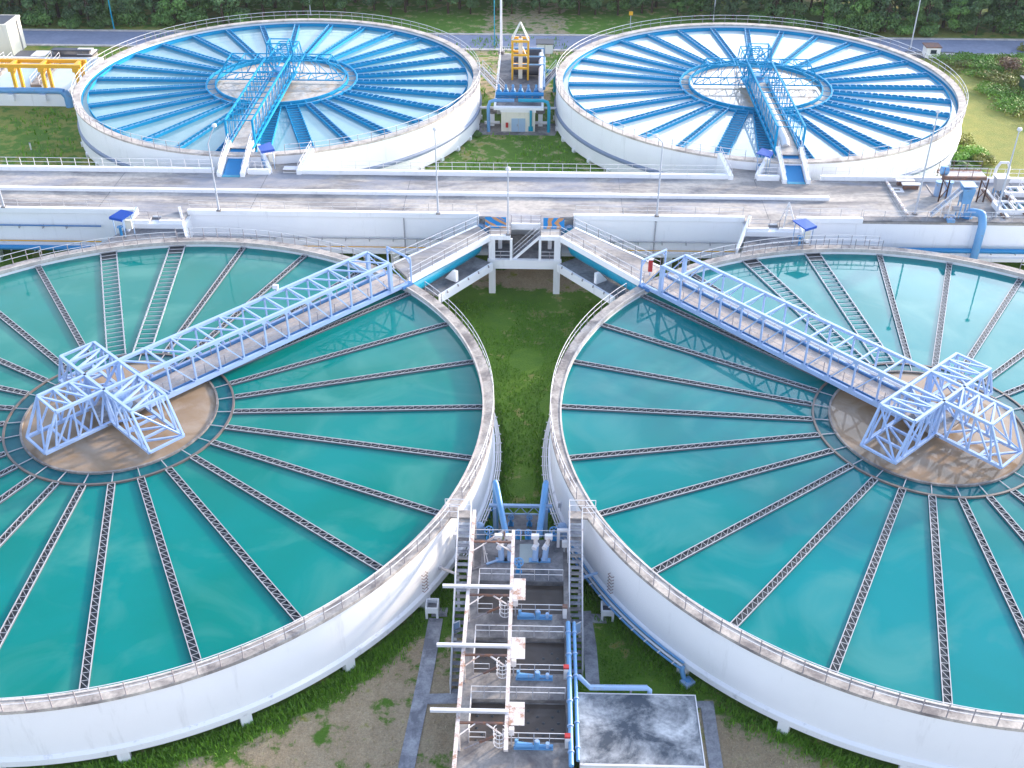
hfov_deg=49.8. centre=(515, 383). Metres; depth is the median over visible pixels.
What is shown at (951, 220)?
anchor block
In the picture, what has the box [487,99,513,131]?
header pipe
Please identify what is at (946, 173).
steel stage
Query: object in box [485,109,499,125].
valve stand
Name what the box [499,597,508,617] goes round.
caged ladder
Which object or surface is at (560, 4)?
tree
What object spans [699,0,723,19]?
tree
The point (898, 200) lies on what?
dashed kerb
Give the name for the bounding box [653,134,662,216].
lamp post
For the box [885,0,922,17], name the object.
tree
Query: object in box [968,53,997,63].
bush
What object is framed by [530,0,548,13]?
tree
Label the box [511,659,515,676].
junction box
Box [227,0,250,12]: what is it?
tree
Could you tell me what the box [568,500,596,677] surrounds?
steel stair
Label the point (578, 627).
gate panel
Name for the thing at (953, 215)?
yoke pipe
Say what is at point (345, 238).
pipe
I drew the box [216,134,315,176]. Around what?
entry ramp
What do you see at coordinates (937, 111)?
lamp post
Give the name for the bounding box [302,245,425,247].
pipe
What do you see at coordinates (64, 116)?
grass
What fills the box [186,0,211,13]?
tree
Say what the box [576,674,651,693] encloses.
branch pipe
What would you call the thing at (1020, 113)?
bush
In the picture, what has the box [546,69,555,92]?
elbow pipe
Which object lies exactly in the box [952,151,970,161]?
bush
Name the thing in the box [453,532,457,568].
lamp box
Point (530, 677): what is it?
pump
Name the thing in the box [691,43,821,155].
scraper bridge
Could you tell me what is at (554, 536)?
handwheel valve
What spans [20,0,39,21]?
tree
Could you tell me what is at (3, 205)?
lamp post
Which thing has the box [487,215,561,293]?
stair head
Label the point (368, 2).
tree
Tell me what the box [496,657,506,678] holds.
caged ladder
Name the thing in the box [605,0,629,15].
tree
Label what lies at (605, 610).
drain box
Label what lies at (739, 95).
silty water
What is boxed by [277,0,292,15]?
tree
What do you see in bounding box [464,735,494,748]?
stay bar
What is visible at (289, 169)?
board stack
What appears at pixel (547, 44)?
white kiosk
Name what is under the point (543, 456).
ledge pipes
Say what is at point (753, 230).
landing
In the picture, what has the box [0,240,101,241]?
pipe
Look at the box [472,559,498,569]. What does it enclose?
loose bar
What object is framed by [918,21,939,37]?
bush
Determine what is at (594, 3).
tree
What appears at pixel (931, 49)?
guard kiosk
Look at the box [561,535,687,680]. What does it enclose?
ledge pipes
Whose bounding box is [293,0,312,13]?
tree
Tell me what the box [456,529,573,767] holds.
filter station
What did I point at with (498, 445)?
ledge pipes
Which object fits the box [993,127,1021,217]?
lamp post
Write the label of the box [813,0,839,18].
tree
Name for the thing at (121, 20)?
bush
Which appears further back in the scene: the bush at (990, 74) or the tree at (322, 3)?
the tree at (322, 3)
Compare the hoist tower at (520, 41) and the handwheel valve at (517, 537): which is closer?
the handwheel valve at (517, 537)
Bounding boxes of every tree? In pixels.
[0,0,22,14]
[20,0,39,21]
[34,0,56,24]
[35,0,72,17]
[58,0,96,14]
[61,0,79,19]
[71,0,97,26]
[85,0,104,12]
[90,0,119,19]
[115,0,143,25]
[133,0,155,13]
[143,0,162,13]
[156,0,189,22]
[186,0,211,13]
[188,0,211,15]
[210,0,239,22]
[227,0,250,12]
[235,0,259,9]
[254,0,274,15]
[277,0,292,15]
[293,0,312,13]
[313,0,333,11]
[334,0,351,12]
[362,0,376,10]
[384,0,402,14]
[396,0,406,12]
[416,0,434,11]
[447,0,458,13]
[461,0,479,13]
[490,0,505,14]
[506,0,520,13]
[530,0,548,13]
[549,0,566,13]
[564,0,593,14]
[585,0,603,14]
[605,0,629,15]
[629,0,646,13]
[643,0,660,12]
[669,0,686,14]
[686,0,705,17]
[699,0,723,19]
[722,0,742,19]
[747,0,770,13]
[764,0,785,20]
[785,0,800,8]
[785,0,807,17]
[809,0,833,25]
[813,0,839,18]
[826,0,851,19]
[843,0,876,13]
[845,0,874,28]
[862,0,892,13]
[874,0,903,31]
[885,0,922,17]
[902,1,926,28]
[915,0,943,24]
[915,4,934,25]
[927,0,965,27]
[943,0,969,32]
[958,0,994,16]
[966,0,995,34]
[983,0,1012,31]
[993,0,1023,33]
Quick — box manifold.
[496,92,543,95]
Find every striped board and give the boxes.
[485,217,505,227]
[543,218,563,228]
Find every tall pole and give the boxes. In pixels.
[108,0,115,29]
[493,0,495,46]
[909,0,920,48]
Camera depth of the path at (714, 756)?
68.91 m
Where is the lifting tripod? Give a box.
[483,530,507,562]
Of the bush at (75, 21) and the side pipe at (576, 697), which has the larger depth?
the bush at (75, 21)
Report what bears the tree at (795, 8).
on the ground at (318, 730)
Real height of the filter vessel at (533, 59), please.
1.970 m
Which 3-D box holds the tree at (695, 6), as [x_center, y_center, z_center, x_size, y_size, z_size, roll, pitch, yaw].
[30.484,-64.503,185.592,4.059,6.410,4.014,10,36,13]
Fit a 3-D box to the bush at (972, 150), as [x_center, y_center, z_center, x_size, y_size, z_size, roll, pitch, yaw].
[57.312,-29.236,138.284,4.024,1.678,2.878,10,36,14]
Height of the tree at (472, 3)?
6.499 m
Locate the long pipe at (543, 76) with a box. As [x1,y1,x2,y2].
[543,57,544,89]
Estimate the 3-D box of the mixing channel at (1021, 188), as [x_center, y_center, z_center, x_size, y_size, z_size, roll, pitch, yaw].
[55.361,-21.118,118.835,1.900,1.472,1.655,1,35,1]
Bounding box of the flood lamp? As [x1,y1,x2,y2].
[272,284,278,290]
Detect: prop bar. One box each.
[438,565,454,574]
[583,572,597,579]
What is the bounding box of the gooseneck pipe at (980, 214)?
[960,208,986,258]
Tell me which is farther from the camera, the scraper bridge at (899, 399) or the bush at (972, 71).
the bush at (972, 71)
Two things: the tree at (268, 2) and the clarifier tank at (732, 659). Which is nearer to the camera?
the clarifier tank at (732, 659)
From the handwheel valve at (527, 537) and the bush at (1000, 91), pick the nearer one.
the handwheel valve at (527, 537)
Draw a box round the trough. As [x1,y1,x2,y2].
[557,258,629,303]
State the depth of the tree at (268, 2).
185.42 m
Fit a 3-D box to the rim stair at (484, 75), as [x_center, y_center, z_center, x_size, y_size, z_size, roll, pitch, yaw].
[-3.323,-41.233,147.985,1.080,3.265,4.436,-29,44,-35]
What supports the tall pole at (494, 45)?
on the ground at (318, 730)
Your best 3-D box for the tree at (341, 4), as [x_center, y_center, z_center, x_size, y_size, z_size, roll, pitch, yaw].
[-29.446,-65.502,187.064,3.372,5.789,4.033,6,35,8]
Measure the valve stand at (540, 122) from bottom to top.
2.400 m
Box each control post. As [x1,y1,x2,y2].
[562,604,567,618]
[563,664,568,678]
[565,733,570,748]
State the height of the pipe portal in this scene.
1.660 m
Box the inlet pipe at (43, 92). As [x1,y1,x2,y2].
[0,87,73,107]
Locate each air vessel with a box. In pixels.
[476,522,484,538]
[556,522,567,539]
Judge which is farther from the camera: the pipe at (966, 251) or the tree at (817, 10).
the tree at (817, 10)
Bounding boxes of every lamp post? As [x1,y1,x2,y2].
[0,191,6,207]
[207,123,221,211]
[432,127,439,214]
[505,167,510,235]
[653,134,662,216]
[912,109,940,214]
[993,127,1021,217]
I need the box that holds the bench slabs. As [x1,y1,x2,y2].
[895,178,920,189]
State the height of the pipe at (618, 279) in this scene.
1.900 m
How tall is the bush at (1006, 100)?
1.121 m
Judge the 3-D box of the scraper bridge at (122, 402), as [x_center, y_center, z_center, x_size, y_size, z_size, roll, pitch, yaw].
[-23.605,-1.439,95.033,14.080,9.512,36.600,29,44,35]
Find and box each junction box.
[509,726,513,745]
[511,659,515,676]
[513,600,517,615]
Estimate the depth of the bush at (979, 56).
169.71 m
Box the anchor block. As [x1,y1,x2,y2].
[946,217,954,222]
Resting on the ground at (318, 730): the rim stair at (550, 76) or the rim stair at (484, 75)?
the rim stair at (550, 76)
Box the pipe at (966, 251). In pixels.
[896,247,1023,255]
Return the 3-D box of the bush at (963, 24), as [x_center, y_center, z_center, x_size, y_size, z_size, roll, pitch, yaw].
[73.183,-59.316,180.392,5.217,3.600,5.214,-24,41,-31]
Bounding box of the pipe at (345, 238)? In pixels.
[193,235,443,241]
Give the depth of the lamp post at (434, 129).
111.57 m
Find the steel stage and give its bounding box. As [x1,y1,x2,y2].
[937,161,989,201]
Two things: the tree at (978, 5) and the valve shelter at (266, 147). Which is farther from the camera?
the tree at (978, 5)
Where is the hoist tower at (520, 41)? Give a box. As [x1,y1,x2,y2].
[511,22,528,79]
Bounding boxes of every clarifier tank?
[0,228,495,767]
[71,11,482,172]
[548,235,1023,767]
[553,15,968,179]
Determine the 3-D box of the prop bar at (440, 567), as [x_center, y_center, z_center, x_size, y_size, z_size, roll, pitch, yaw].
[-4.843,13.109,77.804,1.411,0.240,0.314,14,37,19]
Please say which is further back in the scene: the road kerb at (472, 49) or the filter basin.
the road kerb at (472, 49)
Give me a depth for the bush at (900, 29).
178.67 m
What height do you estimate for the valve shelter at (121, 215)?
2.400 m
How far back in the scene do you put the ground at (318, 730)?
109.86 m
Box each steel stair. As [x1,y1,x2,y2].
[444,499,471,693]
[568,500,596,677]
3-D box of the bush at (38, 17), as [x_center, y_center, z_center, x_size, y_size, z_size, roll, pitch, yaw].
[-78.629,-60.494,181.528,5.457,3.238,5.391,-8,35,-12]
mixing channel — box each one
[991,192,1017,214]
[999,186,1022,196]
[1007,193,1023,214]
[1018,179,1023,196]
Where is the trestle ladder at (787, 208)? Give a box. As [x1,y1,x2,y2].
[780,202,794,227]
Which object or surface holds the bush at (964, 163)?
on the ground at (318, 730)
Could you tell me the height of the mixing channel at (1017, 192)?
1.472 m
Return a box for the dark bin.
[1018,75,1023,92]
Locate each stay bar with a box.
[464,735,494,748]
[469,666,496,679]
[473,606,500,618]
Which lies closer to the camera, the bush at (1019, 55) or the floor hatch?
the floor hatch
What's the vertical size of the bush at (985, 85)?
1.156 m
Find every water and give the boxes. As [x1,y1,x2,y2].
[0,61,96,89]
[0,247,482,697]
[4,355,232,482]
[22,363,215,470]
[81,27,472,151]
[216,61,346,101]
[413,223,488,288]
[469,703,565,742]
[474,642,564,673]
[478,585,563,613]
[562,254,1023,714]
[563,31,957,158]
[690,66,821,106]
[814,365,1023,495]
[830,373,1023,483]
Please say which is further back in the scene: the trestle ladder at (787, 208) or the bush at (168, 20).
the bush at (168, 20)
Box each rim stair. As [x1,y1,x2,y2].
[477,60,504,90]
[544,60,558,86]
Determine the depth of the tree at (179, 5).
181.15 m
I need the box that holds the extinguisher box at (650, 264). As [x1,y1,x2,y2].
[648,258,653,275]
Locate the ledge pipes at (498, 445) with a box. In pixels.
[461,414,501,555]
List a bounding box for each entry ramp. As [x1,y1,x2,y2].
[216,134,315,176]
[715,141,810,183]
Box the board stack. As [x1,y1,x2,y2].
[283,166,297,172]
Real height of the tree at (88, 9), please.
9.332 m
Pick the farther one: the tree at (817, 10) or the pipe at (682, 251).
the tree at (817, 10)
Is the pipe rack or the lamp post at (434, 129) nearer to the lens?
the pipe rack
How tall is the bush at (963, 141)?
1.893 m
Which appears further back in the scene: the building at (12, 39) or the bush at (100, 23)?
the bush at (100, 23)
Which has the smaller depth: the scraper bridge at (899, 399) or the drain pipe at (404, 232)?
the scraper bridge at (899, 399)
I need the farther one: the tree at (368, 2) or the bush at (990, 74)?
the tree at (368, 2)
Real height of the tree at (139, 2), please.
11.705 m
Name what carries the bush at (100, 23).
on the ground at (318, 730)
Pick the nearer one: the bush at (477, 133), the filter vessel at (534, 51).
the bush at (477, 133)
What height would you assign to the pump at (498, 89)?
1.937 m
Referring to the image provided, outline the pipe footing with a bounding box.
[680,675,694,688]
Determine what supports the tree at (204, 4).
on the ground at (318, 730)
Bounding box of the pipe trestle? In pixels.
[406,257,492,301]
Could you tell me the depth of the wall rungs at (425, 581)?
76.42 m
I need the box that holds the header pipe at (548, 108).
[518,99,550,132]
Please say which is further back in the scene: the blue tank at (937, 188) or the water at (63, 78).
the water at (63, 78)
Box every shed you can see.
[13,50,50,56]
[48,49,98,56]
[51,47,93,54]
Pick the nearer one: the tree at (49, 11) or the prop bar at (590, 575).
the prop bar at (590, 575)
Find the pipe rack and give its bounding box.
[489,503,551,539]
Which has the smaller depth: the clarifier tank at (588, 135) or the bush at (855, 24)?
the clarifier tank at (588, 135)
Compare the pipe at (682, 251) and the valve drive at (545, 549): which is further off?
the pipe at (682, 251)
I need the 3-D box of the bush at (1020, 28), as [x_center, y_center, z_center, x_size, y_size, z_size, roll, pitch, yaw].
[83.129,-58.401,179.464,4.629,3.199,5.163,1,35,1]
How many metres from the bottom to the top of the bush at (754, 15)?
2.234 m
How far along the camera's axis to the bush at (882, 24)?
178.57 m
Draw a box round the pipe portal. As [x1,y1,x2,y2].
[557,528,568,547]
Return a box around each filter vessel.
[513,56,544,63]
[513,64,544,74]
[514,47,544,55]
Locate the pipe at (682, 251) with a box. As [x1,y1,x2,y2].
[627,250,735,251]
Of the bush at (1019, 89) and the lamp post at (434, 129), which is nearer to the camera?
the lamp post at (434, 129)
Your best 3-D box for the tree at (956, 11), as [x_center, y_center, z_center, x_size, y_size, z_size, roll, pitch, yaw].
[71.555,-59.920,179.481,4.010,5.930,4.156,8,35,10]
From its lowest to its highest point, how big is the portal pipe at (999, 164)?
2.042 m
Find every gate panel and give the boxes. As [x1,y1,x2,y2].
[453,620,459,633]
[576,621,581,634]
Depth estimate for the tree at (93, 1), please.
183.71 m
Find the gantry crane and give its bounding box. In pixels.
[0,58,86,87]
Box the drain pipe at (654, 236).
[653,221,655,252]
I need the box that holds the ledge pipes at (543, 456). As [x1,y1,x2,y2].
[541,419,560,526]
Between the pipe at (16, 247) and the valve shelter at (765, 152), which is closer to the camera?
the pipe at (16, 247)
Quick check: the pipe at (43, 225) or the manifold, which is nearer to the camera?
the pipe at (43, 225)
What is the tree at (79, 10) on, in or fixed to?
on the ground at (318, 730)
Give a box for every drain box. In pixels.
[425,598,439,618]
[600,601,613,621]
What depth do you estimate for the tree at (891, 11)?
178.84 m
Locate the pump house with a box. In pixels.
[494,54,543,131]
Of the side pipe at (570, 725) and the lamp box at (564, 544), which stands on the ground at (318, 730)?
the lamp box at (564, 544)
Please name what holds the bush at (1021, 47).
on the ground at (318, 730)
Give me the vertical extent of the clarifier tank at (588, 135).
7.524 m
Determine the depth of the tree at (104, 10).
180.38 m
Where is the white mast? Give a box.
[498,0,503,53]
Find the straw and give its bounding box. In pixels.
[231,603,817,767]
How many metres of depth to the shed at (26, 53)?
165.19 m
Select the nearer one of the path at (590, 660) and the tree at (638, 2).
the path at (590, 660)
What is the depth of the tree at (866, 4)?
179.61 m
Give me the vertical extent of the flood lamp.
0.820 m
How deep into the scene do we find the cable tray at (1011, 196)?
117.62 m
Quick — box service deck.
[0,157,1023,267]
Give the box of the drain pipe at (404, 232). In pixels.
[403,218,405,246]
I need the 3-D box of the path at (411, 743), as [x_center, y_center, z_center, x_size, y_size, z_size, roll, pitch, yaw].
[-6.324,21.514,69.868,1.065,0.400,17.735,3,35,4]
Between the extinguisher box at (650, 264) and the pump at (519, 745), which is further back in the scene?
the extinguisher box at (650, 264)
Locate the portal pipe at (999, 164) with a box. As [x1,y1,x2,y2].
[992,161,1010,176]
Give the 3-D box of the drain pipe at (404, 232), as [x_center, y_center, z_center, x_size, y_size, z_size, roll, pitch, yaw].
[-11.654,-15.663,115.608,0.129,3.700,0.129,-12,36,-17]
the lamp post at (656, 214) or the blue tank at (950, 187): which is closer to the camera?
the lamp post at (656, 214)
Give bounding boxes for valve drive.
[494,533,507,562]
[504,533,515,562]
[529,533,540,562]
[539,534,552,562]
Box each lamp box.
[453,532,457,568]
[562,540,566,551]
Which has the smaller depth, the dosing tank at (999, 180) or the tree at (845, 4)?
the dosing tank at (999, 180)
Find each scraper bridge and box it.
[25,246,412,454]
[217,38,345,149]
[638,249,1022,468]
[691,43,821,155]
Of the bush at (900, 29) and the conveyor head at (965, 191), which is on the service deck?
the conveyor head at (965, 191)
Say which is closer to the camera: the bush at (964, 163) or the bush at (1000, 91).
the bush at (964, 163)
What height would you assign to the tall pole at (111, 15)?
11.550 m
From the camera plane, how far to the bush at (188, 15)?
181.59 m
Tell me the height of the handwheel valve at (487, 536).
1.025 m
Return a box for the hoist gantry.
[430,510,525,767]
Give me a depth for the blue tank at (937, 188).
118.20 m
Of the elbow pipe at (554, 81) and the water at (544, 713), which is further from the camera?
the elbow pipe at (554, 81)
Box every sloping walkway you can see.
[392,216,490,282]
[559,218,660,285]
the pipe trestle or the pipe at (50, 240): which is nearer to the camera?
the pipe trestle
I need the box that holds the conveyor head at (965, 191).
[929,181,977,217]
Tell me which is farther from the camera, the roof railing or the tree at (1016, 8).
the tree at (1016, 8)
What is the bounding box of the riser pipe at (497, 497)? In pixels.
[491,480,508,536]
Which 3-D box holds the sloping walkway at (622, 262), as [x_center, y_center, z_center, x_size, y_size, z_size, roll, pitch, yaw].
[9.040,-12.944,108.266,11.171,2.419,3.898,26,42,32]
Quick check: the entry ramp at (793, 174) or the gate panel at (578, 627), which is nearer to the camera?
the gate panel at (578, 627)
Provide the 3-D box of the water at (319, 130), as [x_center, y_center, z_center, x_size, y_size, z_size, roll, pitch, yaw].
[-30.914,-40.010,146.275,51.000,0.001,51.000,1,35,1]
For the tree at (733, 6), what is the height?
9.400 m
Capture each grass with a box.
[4,32,577,171]
[34,387,896,767]
[407,300,697,715]
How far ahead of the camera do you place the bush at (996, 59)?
168.37 m
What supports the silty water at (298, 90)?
in the clarifier tank at (456, 122)
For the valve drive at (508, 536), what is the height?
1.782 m
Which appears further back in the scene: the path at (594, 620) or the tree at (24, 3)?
the tree at (24, 3)
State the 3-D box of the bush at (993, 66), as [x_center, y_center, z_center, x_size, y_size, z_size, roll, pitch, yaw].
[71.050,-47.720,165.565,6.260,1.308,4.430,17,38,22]
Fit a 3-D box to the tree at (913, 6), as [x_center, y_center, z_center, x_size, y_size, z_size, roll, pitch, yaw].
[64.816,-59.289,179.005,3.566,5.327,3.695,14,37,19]
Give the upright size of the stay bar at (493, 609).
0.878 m
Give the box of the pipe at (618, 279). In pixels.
[561,224,636,289]
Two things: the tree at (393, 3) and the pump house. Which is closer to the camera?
the pump house
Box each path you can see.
[398,618,442,767]
[426,693,457,703]
[431,608,447,616]
[476,123,556,135]
[498,515,537,534]
[578,611,599,684]
[590,614,606,622]
[697,701,705,707]
[701,701,722,767]
[905,51,956,58]
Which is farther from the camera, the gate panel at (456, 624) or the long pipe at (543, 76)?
the long pipe at (543, 76)
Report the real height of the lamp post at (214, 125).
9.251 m
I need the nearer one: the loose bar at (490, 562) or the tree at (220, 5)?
the loose bar at (490, 562)
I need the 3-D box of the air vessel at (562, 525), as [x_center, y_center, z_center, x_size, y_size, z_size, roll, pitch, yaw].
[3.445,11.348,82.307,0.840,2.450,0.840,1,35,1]
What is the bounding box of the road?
[23,30,1023,53]
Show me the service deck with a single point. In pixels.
(383, 203)
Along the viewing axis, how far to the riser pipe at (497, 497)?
80.37 m
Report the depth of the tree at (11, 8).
182.07 m
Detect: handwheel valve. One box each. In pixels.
[484,526,493,540]
[508,515,513,526]
[514,557,523,573]
[515,529,521,539]
[524,529,531,539]
[526,515,532,526]
[549,526,556,540]
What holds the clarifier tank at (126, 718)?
on the ground at (318, 730)
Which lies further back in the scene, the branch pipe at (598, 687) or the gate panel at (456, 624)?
the gate panel at (456, 624)
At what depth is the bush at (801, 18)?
181.87 m
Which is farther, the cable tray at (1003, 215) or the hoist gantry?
the cable tray at (1003, 215)
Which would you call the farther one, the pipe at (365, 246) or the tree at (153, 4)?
the tree at (153, 4)
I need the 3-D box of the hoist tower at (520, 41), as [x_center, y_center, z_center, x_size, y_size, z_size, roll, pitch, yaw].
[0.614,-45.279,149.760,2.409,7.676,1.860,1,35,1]
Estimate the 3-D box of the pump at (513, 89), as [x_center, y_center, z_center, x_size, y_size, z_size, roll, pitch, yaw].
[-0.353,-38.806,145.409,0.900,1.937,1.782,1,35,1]
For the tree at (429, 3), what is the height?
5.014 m
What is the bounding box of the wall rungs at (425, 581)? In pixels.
[421,571,428,591]
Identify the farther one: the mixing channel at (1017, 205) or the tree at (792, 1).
the tree at (792, 1)
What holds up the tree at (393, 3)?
on the ground at (318, 730)
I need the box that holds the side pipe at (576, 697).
[572,621,579,761]
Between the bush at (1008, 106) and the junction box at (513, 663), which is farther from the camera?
the bush at (1008, 106)
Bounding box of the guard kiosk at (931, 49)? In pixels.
[922,42,942,57]
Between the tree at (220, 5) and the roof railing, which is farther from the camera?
the tree at (220, 5)
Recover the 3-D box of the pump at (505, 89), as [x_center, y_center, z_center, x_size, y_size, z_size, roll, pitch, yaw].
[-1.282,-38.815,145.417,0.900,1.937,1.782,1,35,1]
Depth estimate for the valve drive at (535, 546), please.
77.01 m
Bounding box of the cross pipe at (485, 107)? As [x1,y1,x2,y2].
[480,106,493,108]
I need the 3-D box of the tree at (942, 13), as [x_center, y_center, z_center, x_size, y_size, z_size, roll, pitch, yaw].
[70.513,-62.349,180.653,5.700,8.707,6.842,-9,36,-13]
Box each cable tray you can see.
[981,188,1009,218]
[1005,189,1023,214]
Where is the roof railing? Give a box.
[496,46,542,89]
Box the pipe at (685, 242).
[607,241,736,245]
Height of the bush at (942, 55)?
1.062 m
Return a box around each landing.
[100,206,193,244]
[736,216,808,252]
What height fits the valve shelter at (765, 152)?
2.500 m
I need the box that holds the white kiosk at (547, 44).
[536,39,553,53]
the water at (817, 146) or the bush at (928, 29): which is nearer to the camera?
the water at (817, 146)
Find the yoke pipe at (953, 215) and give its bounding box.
[944,213,963,217]
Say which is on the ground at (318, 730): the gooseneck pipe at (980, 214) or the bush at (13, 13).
the bush at (13, 13)
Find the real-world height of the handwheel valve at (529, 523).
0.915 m
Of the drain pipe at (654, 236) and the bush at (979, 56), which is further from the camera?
the bush at (979, 56)
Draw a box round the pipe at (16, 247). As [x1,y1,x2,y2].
[0,244,90,250]
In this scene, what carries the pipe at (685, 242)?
attached to the service deck
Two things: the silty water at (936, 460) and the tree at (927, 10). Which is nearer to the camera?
the silty water at (936, 460)
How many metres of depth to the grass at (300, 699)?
71.19 m
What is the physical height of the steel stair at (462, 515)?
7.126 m
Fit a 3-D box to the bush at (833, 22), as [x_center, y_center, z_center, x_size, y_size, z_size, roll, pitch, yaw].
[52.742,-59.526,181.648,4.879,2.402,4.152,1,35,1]
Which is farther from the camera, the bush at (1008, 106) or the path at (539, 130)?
the bush at (1008, 106)
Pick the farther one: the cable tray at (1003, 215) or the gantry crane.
the gantry crane
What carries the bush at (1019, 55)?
on the ground at (318, 730)
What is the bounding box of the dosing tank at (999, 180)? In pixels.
[992,173,1013,195]
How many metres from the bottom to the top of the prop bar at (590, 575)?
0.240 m
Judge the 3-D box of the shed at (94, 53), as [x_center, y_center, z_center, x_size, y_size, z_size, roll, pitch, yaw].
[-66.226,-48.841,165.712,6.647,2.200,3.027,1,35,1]
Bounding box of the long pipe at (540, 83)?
[538,52,542,91]
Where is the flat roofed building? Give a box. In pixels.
[578,692,705,767]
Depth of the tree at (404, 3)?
188.29 m
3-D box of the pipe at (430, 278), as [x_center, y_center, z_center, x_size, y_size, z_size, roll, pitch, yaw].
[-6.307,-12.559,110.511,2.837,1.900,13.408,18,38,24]
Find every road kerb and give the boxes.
[22,29,1023,40]
[26,44,1015,55]
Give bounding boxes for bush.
[0,12,25,24]
[21,3,55,26]
[56,12,81,28]
[87,15,117,28]
[114,9,147,27]
[150,12,175,26]
[176,6,208,24]
[224,8,249,22]
[473,130,481,136]
[749,10,777,24]
[784,13,809,27]
[823,16,850,31]
[843,8,882,35]
[861,8,900,32]
[893,20,913,35]
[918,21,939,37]
[929,52,976,63]
[942,59,974,71]
[946,12,981,33]
[947,55,991,67]
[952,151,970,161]
[957,131,974,147]
[957,144,989,158]
[957,161,972,169]
[958,51,989,60]
[961,68,992,77]
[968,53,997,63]
[968,59,1009,72]
[972,153,996,164]
[973,69,1013,83]
[973,80,1012,95]
[977,85,1023,99]
[985,5,1017,33]
[987,93,1023,107]
[987,98,1023,115]
[990,54,1007,64]
[992,52,1023,60]
[997,77,1019,86]
[998,56,1022,70]
[1002,82,1022,93]
[1004,65,1023,77]
[1004,106,1023,121]
[1014,16,1023,33]
[1017,42,1023,50]
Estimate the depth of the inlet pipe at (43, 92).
150.56 m
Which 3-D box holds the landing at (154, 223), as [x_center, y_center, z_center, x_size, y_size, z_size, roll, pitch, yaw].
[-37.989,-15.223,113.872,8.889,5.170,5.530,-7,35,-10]
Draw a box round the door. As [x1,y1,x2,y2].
[511,118,524,131]
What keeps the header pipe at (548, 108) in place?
on the ground at (318, 730)
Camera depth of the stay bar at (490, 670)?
68.30 m
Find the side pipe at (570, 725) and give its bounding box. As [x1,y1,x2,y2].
[565,621,573,767]
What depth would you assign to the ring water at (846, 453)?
83.03 m
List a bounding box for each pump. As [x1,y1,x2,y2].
[495,84,501,97]
[503,84,508,97]
[510,84,515,97]
[514,738,552,750]
[516,670,552,680]
[517,84,523,97]
[517,609,551,619]
[525,84,531,97]
[533,84,538,97]
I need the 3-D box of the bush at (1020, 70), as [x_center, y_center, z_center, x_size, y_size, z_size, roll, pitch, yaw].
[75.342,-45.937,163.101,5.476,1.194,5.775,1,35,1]
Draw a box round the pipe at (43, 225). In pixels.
[0,224,100,228]
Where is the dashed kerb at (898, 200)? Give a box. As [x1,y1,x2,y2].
[885,179,908,214]
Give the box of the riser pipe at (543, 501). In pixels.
[537,480,548,537]
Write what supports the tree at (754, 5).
on the ground at (318, 730)
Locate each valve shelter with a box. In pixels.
[109,209,134,236]
[258,142,274,167]
[756,148,772,174]
[792,218,816,245]
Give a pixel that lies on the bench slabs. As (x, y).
(909, 184)
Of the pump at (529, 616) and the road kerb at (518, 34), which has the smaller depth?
the pump at (529, 616)
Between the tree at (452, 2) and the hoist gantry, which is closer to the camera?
the hoist gantry
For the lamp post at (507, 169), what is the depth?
108.64 m
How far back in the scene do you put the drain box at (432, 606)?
76.92 m
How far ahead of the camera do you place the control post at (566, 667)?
68.16 m
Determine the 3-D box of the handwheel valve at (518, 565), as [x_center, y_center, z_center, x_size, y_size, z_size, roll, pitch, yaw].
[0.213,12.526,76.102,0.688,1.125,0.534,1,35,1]
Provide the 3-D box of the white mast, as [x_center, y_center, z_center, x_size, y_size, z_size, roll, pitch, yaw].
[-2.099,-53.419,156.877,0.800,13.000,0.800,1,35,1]
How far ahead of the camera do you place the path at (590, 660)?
74.65 m
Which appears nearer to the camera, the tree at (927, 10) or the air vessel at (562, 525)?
the air vessel at (562, 525)
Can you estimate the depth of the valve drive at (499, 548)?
77.03 m
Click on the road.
(119, 37)
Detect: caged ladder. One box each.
[493,725,504,747]
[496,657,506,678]
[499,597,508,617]
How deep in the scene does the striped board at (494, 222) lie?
112.39 m
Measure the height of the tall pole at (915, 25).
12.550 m
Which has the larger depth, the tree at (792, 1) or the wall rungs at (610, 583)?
the tree at (792, 1)
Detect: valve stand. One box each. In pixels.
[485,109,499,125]
[535,109,546,125]
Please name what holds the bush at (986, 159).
on the ground at (318, 730)
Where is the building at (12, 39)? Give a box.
[0,15,26,56]
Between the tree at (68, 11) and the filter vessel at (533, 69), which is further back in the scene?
the tree at (68, 11)
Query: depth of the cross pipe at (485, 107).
145.51 m
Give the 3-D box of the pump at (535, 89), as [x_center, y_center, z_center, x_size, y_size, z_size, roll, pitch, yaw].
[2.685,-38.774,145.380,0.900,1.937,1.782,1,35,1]
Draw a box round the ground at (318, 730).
[0,0,1023,767]
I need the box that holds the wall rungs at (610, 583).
[607,573,613,593]
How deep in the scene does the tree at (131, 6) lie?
180.26 m
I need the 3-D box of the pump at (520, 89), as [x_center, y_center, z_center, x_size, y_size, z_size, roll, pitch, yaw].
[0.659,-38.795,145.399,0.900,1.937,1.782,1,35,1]
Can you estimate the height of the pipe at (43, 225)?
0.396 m
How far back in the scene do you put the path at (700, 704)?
70.94 m
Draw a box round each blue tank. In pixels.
[933,180,943,196]
[943,180,953,196]
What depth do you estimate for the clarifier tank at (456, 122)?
139.43 m
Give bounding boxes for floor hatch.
[893,188,903,192]
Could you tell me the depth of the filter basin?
151.85 m
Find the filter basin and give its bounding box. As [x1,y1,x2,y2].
[0,52,103,105]
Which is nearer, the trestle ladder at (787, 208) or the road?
the trestle ladder at (787, 208)
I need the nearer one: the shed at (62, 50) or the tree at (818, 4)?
the shed at (62, 50)

